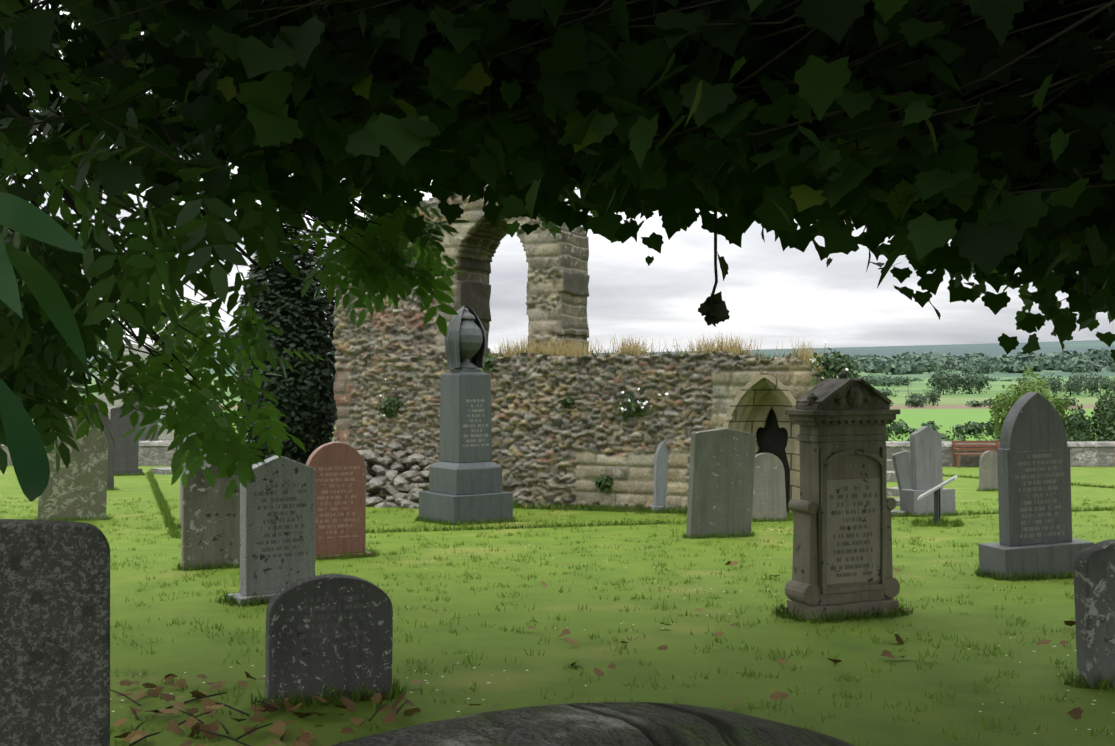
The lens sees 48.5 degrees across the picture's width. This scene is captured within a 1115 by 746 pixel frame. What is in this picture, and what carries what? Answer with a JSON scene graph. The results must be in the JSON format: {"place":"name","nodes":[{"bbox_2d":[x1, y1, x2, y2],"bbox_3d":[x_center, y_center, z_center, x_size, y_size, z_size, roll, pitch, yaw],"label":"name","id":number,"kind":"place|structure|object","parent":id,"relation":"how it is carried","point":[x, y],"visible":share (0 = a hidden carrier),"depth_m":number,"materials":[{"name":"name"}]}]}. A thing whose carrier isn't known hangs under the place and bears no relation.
{"place":"outdoors","nodes":[
{"label":"outdoors","id":0,"kind":"place"},
{"bbox_2d":[0,0,437,474],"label":"ash","id":1,"kind":"object","parent":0,"point":[42,388],"depth_m":4.28},
{"bbox_2d":[71,196,470,499],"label":"leafy branches","id":2,"kind":"object","parent":1,"relation":"attached to","point":[383,268],"visible":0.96,"depth_m":6.92,"materials":[{"name":"green plant"}]},
{"bbox_2d":[332,185,589,449],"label":"ruined arch wall","id":3,"kind":"structure","parent":0,"point":[558,276],"depth_m":23.45,"materials":[{"name":"beige stone"}]},
{"bbox_2d":[0,340,1114,745],"bbox_3d":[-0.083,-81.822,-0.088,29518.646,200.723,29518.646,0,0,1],"label":"terrain","id":4,"kind":"structure","parent":0,"point":[496,674],"depth_m":9.31,"materials":[{"name":"green plant"}]},
{"bbox_2d":[0,519,109,745],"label":"stone","id":5,"kind":"object","parent":4,"relation":"on","point":[54,633],"visible":1,"depth_m":3.99,"materials":[{"name":"grey stone"}]},
{"bbox_2d":[38,417,107,520],"bbox_3d":[-7.391,1.499,18.908,0.973,1.671,0.110,1,0,-24],"label":"gravestone","id":6,"kind":"object","parent":4,"relation":"on","point":[77,486],"visible":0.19,"depth_m":18.89,"materials":[{"name":"grey stone"}]},
{"bbox_2d":[65,403,113,489],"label":"gravestone","id":7,"kind":"object","parent":4,"relation":"on","point":[107,422],"visible":0.25,"depth_m":26.88,"materials":[{"name":"grey stone"}]},
{"bbox_2d":[110,406,141,475],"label":"gravestone","id":8,"kind":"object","parent":4,"relation":"on","point":[126,451],"depth_m":33.63,"materials":[{"name":"grey stone"}]},
{"bbox_2d":[133,402,158,440],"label":"round stone","id":9,"kind":"object","parent":4,"relation":"on","point":[143,435],"depth_m":41.36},
{"bbox_2d":[97,343,197,440],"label":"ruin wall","id":10,"kind":"structure","parent":4,"relation":"on","point":[163,436],"depth_m":49.28,"materials":[{"name":"grey stone"}]},
{"bbox_2d":[180,424,236,525],"bbox_3d":[-4.994,1.482,17.883,0.875,1.632,0.160,0,-2,-34],"label":"gravestone","id":11,"kind":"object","parent":4,"relation":"on","point":[184,465],"visible":0.04,"depth_m":17.66,"materials":[{"name":"grey stone"}]},
{"bbox_2d":[181,464,239,569],"bbox_3d":[-3.585,1.516,12.942,0.655,1.213,0.090,0,3,-29],"label":"gravestone","id":12,"kind":"object","parent":4,"relation":"on","point":[210,529],"visible":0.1,"depth_m":12.88,"materials":[{"name":"grey stone"}]},
{"bbox_2d":[228,455,314,605],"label":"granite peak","id":13,"kind":"structure","parent":4,"relation":"on","point":[277,524],"depth_m":10.64,"materials":[{"name":"grey stone"}]},
{"bbox_2d":[234,222,337,464],"bbox_3d":[-5.554,-0.263,25.791,2.429,6.222,2.363,0,0,1],"label":"ivy-covered trunk","id":14,"kind":"object","parent":4,"relation":"on","point":[322,417],"depth_m":25.06,"materials":[{"name":"green plant"}]},
{"bbox_2d":[265,574,392,704],"bbox_3d":[-1.273,1.519,6.927,0.689,0.773,0.130,1,0,-21],"label":"gravestone","id":15,"kind":"object","parent":4,"relation":"on","point":[335,630],"visible":0.88,"depth_m":6.86,"materials":[{"name":"grey stone"}]},
{"bbox_2d":[306,442,373,559],"bbox_3d":[-2.505,1.470,13.963,0.828,1.377,0.260,0,0,-29],"label":"gravestone","id":16,"kind":"object","parent":4,"relation":"on","point":[340,495],"visible":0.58,"depth_m":13.93,"materials":[{"name":"red stone"}]},
{"bbox_2d":[357,442,434,508],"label":"rubble stones","id":17,"kind":"object","parent":4,"relation":"on","point":[395,484],"visible":0.62,"depth_m":21.91,"materials":[{"name":"grey stone"}]},
{"bbox_2d":[419,306,512,524],"bbox_3d":[-1.397,0.670,18.826,1.041,3.369,1.041,0,0,-36],"label":"monument urn","id":18,"kind":"object","parent":4,"relation":"on","point":[465,477],"visible":0.96,"depth_m":18.60,"materials":[{"name":"stone"}]},
{"bbox_2d":[151,460,905,515],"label":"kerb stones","id":19,"kind":"object","parent":4,"relation":"on","point":[891,477],"visible":0.27,"depth_m":30.44,"materials":[{"name":"grey stone"}]},
{"bbox_2d":[0,441,1114,466],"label":"boundary wall","id":20,"kind":"structure","parent":4,"relation":"on","point":[1082,453],"depth_m":39.99,"materials":[{"name":"grey stone"}]},
{"bbox_2d":[361,351,822,511],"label":"stone rubble wall","id":21,"kind":"structure","parent":4,"relation":"on","point":[547,447],"depth_m":21.13,"materials":[{"name":"beige stone"}]},
{"bbox_2d":[374,343,848,426],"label":"flowers","id":22,"kind":"object","parent":21,"relation":"attached to","point":[658,397],"visible":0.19,"depth_m":20.61,"materials":[{"name":"plant"}]},
{"bbox_2d":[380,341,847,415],"bbox_3d":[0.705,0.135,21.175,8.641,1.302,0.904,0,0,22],"label":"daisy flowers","id":23,"kind":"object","parent":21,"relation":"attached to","point":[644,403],"visible":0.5,"depth_m":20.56,"materials":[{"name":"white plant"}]},
{"bbox_2d":[375,346,872,492],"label":"wall plants","id":24,"kind":"object","parent":21,"relation":"attached to","point":[828,370],"visible":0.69,"depth_m":20.66,"materials":[{"name":"green plant"}]},
{"bbox_2d":[440,345,821,371],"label":"green wall weeds","id":25,"kind":"object","parent":21,"relation":"on","point":[653,353],"depth_m":20.89,"materials":[{"name":"green plant"}]},
{"bbox_2d":[723,371,799,513],"bbox_3d":[3.430,1.185,20.113,1.430,2.420,0.610,0,0,23],"label":"stone archway","id":26,"kind":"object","parent":21,"relation":"in","point":[760,400],"depth_m":20.15,"materials":[{"name":"beige stone"}]},
{"bbox_2d":[757,409,789,512],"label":"doorway opening","id":27,"kind":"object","parent":26,"relation":"in","point":[772,437],"visible":0.14,"depth_m":20.41,"materials":[{"name":"black"}]},
{"bbox_2d":[332,702,854,745],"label":"stone slab","id":28,"kind":"structure","parent":4,"relation":"on","point":[621,724],"depth_m":0.78,"materials":[{"name":"grey stone"}]},
{"bbox_2d":[110,557,1082,745],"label":"fallen leaves","id":29,"kind":"object","parent":4,"relation":"on","point":[276,728],"depth_m":6.57,"materials":[{"name":"brown plant"}]},
{"bbox_2d":[650,438,669,512],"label":"gravestone","id":30,"kind":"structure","parent":4,"relation":"on","point":[661,466],"depth_m":20.51,"materials":[{"name":"grey stone"}]},
{"bbox_2d":[686,428,755,538],"bbox_3d":[2.162,1.488,16.350,0.891,1.522,0.130,2,2,-19],"label":"gravestone","id":31,"kind":"object","parent":4,"relation":"on","point":[721,481],"visible":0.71,"depth_m":16.27,"materials":[{"name":"grey stone"}]},
{"bbox_2d":[752,453,786,521],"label":"gravestone","id":32,"kind":"object","parent":4,"relation":"on","point":[769,496],"visible":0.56,"depth_m":18.89,"materials":[{"name":"grey stone"}]},
{"bbox_2d":[785,371,899,621],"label":"gravestone monument","id":33,"kind":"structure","parent":4,"relation":"on","point":[842,420],"depth_m":9.76,"materials":[{"name":"stone"}]},
{"bbox_2d":[827,478,880,584],"bbox_3d":[2.338,1.248,9.794,0.531,0.814,0.011,0,0,-24],"label":"inscription panel","id":34,"kind":"object","parent":33,"relation":"attached to","point":[853,530],"visible":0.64,"depth_m":9.79,"materials":[{"name":"grey stone"}]},
{"bbox_2d":[892,451,910,492],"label":"gravestone","id":35,"kind":"object","parent":4,"relation":"on","point":[902,464],"visible":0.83,"depth_m":22.49,"materials":[{"name":"grey stone"}]},
{"bbox_2d":[900,426,955,515],"bbox_3d":[5.979,1.622,20.061,0.794,1.520,0.380,0,-3,-19],"label":"gravestone","id":36,"kind":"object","parent":4,"relation":"on","point":[926,457],"depth_m":19.97,"materials":[{"name":"grey stone"}]},
{"bbox_2d":[934,488,940,524],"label":"lectern posts","id":37,"kind":"object","parent":4,"relation":"on","point":[937,505],"visible":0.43,"depth_m":18.05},
{"bbox_2d":[917,475,957,499],"bbox_3d":[5.605,1.690,18.280,0.542,0.354,0.600,0,0,21],"label":"sign panel","id":38,"kind":"object","parent":37,"relation":"on","point":[937,487],"visible":1,"depth_m":18.06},
{"bbox_2d":[813,348,1114,374],"bbox_3d":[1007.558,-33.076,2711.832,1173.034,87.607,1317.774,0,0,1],"label":"woodland edge","id":39,"kind":"object","parent":4,"relation":"on","point":[915,363],"visible":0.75,"depth_m":2387.73,"materials":[{"name":"green plant"}]},
{"bbox_2d":[831,362,1114,406],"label":"trees","id":40,"kind":"object","parent":4,"relation":"on","point":[941,381],"visible":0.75,"depth_m":763.83,"materials":[{"name":"green plant"}]},
{"bbox_2d":[951,440,999,467],"bbox_3d":[13.410,2.585,39.482,1.549,0.840,0.520,0,0,1],"label":"bench","id":41,"kind":"object","parent":4,"relation":"on","point":[954,445],"visible":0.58,"depth_m":39.71,"materials":[{"name":"brown wood"}]},
{"bbox_2d":[863,375,1108,435],"bbox_3d":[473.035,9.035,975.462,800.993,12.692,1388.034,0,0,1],"label":"hedgerows","id":42,"kind":"object","parent":4,"relation":"on","point":[973,428],"visible":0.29,"depth_m":289.81,"materials":[{"name":"green plant"}]},
{"bbox_2d":[979,451,997,490],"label":"gravestone","id":43,"kind":"object","parent":4,"relation":"on","point":[988,470],"visible":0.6,"depth_m":26.71,"materials":[{"name":"beige stone"}]},
{"bbox_2d":[886,425,1114,440],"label":"hedge strip","id":44,"kind":"object","parent":4,"relation":"on","point":[957,435],"depth_m":41.83,"materials":[{"name":"green plant"}]},
{"bbox_2d":[988,366,1080,440],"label":"bush","id":45,"kind":"object","parent":4,"relation":"on","point":[1054,401],"visible":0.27,"depth_m":46.45,"materials":[{"name":"green plant"}]},
{"bbox_2d":[979,392,1093,580],"bbox_3d":[4.755,1.149,12.347,1.030,1.912,0.430,-2,1,-16],"label":"gravestone","id":46,"kind":"object","parent":4,"relation":"on","point":[1034,492],"visible":0.94,"depth_m":12.24,"materials":[{"name":"grey stone"}]},
{"bbox_2d":[1062,404,1091,440],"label":"shrub","id":47,"kind":"object","parent":4,"relation":"on","point":[1074,420],"depth_m":44.38,"materials":[{"name":"green plant"}]},
{"bbox_2d":[1073,539,1114,687],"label":"stone","id":48,"kind":"object","parent":4,"relation":"on","point":[1094,578],"visible":0.81,"depth_m":7.26,"materials":[{"name":"grey stone"}]},
{"bbox_2d":[1088,391,1114,440],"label":"conical shrub","id":49,"kind":"object","parent":4,"relation":"on","point":[1102,414],"depth_m":45.38,"materials":[{"name":"green plant"}]},
{"bbox_3d":[4.520,-6.854,2.365,23.863,8.486,18.010,0,0,1],"label":"sycamore","id":50,"kind":"object","parent":4,"relation":"on","visible":0},
{"bbox_2d":[0,192,88,501],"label":"large leaves","id":51,"kind":"object","parent":50,"relation":"attached to","point":[28,454],"visible":1,"depth_m":0.69,"materials":[{"name":"green plant"}]},
{"bbox_2d":[0,0,1114,362],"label":"ivy leaves","id":52,"kind":"object","parent":50,"relation":"attached to","point":[778,188],"visible":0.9,"depth_m":3.67,"materials":[{"name":"green plant"}]},
{"bbox_2d":[0,0,1114,298],"bbox_3d":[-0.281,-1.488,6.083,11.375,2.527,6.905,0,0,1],"label":"ivy leaves","id":53,"kind":"object","parent":50,"relation":"attached to","point":[568,62],"visible":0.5,"depth_m":3.31,"materials":[{"name":"green plant"}]},
{"bbox_2d":[0,0,1114,312],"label":"twigs","id":54,"kind":"object","parent":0,"point":[1064,84],"visible":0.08,"depth_m":3.31,"materials":[{"name":"brown wood"}]},
{"bbox_2d":[711,208,717,294],"bbox_3d":[0.518,-0.427,4.104,0.026,0.365,0.012,0,0,1],"label":"hanging stem","id":55,"kind":"object","parent":54,"relation":"hanging from","point":[715,252],"visible":0.8,"depth_m":4.10,"materials":[{"name":"black plant"}]},
{"bbox_2d":[698,291,729,326],"bbox_3d":[0.517,-0.211,4.102,0.101,0.120,0.076,0,0,1],"label":"hanging leaf cluster","id":56,"kind":"object","parent":55,"relation":"hanging from","point":[713,309],"visible":1,"depth_m":4.09,"materials":[{"name":"green plant"}]},
{"bbox_2d":[6,0,1114,352],"label":"sky","id":57,"kind":"structure","parent":0,"point":[771,295],"materials":[{"name":"white"}]},
{"bbox_2d":[32,470,1114,709],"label":"grass","id":58,"kind":"structure","parent":0,"point":[174,526],"depth_m":16.92,"materials":[{"name":"green plant"}]},
{"bbox_2d":[489,331,825,376],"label":"dry grass","id":59,"kind":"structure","parent":0,"point":[563,350],"depth_m":21.16,"materials":[{"name":"beige plant"}]}
]}

